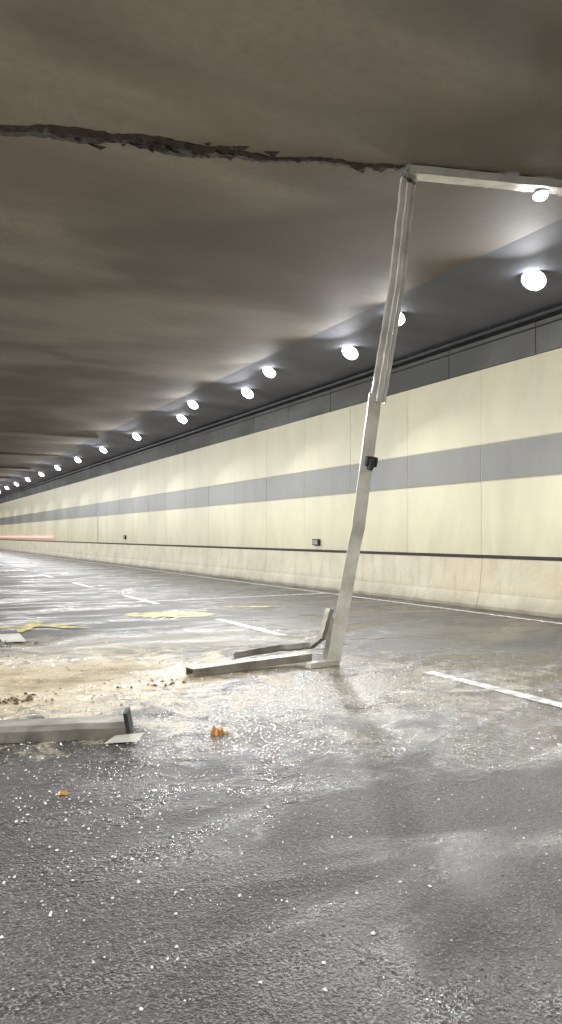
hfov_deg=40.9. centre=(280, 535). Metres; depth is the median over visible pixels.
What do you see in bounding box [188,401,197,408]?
tunnel lamp
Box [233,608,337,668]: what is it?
bent metal channel
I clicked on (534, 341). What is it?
concrete strip
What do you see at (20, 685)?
sand pile
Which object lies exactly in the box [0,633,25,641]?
torn white sheet
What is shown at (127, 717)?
fallen metal beam
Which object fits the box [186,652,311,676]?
fallen metal channel
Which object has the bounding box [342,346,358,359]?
tunnel lamp
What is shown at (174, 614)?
yellow road marking
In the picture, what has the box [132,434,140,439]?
tunnel lamp
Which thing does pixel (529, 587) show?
barrier segments
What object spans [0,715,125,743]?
beam
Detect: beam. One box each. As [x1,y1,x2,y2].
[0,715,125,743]
[123,707,132,733]
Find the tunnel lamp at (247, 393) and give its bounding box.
[241,388,253,397]
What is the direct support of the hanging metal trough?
hanging from the tunnel ceiling
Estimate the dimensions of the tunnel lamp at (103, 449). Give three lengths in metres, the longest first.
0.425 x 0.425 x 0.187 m
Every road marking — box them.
[0,550,561,707]
[0,606,276,631]
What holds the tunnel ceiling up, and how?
on the concrete backing
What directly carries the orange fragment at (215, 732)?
on the road
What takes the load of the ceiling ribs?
attached to the tunnel ceiling
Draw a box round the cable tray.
[0,305,561,498]
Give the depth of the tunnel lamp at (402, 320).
15.02 m
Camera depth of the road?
4.02 m
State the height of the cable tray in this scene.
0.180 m
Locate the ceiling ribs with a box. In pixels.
[0,430,97,478]
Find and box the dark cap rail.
[0,539,561,560]
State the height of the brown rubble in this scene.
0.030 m
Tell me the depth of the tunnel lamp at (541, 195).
9.56 m
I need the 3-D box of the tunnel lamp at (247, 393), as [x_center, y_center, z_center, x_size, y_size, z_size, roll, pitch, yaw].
[-1.008,-4.261,22.567,0.425,0.187,0.425,39,-31,-22]
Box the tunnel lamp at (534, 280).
[521,270,546,290]
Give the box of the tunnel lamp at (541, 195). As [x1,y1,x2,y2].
[532,189,548,200]
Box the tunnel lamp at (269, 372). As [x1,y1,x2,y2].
[262,368,275,377]
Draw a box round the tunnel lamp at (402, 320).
[399,312,404,325]
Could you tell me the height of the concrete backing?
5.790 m
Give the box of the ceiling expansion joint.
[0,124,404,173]
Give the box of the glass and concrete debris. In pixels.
[0,630,561,1022]
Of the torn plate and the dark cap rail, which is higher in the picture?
the dark cap rail
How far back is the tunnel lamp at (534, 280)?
12.53 m
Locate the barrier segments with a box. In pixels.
[0,540,561,618]
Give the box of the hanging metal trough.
[327,163,561,664]
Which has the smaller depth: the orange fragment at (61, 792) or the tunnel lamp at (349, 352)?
the orange fragment at (61, 792)
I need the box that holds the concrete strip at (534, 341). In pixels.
[0,314,561,503]
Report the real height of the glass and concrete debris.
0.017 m
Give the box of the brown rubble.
[0,639,185,704]
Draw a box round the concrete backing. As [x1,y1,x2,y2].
[2,313,561,560]
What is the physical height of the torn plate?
0.028 m
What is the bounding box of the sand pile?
[0,665,165,694]
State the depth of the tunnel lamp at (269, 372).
19.99 m
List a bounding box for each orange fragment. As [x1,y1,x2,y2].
[56,790,68,794]
[210,726,228,735]
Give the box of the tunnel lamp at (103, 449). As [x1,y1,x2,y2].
[100,447,106,452]
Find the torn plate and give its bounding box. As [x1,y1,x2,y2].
[104,732,144,743]
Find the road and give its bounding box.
[0,550,561,1023]
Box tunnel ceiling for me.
[0,0,561,496]
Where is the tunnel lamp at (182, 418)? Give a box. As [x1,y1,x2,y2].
[177,415,186,422]
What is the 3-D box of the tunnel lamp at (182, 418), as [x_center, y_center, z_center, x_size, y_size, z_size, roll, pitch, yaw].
[-3.623,-4.261,27.553,0.425,0.187,0.425,39,-31,-22]
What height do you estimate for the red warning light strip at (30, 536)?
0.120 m
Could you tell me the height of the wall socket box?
0.180 m
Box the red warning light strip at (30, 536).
[0,536,53,537]
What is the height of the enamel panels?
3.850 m
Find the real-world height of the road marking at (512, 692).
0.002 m
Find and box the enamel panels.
[0,348,561,556]

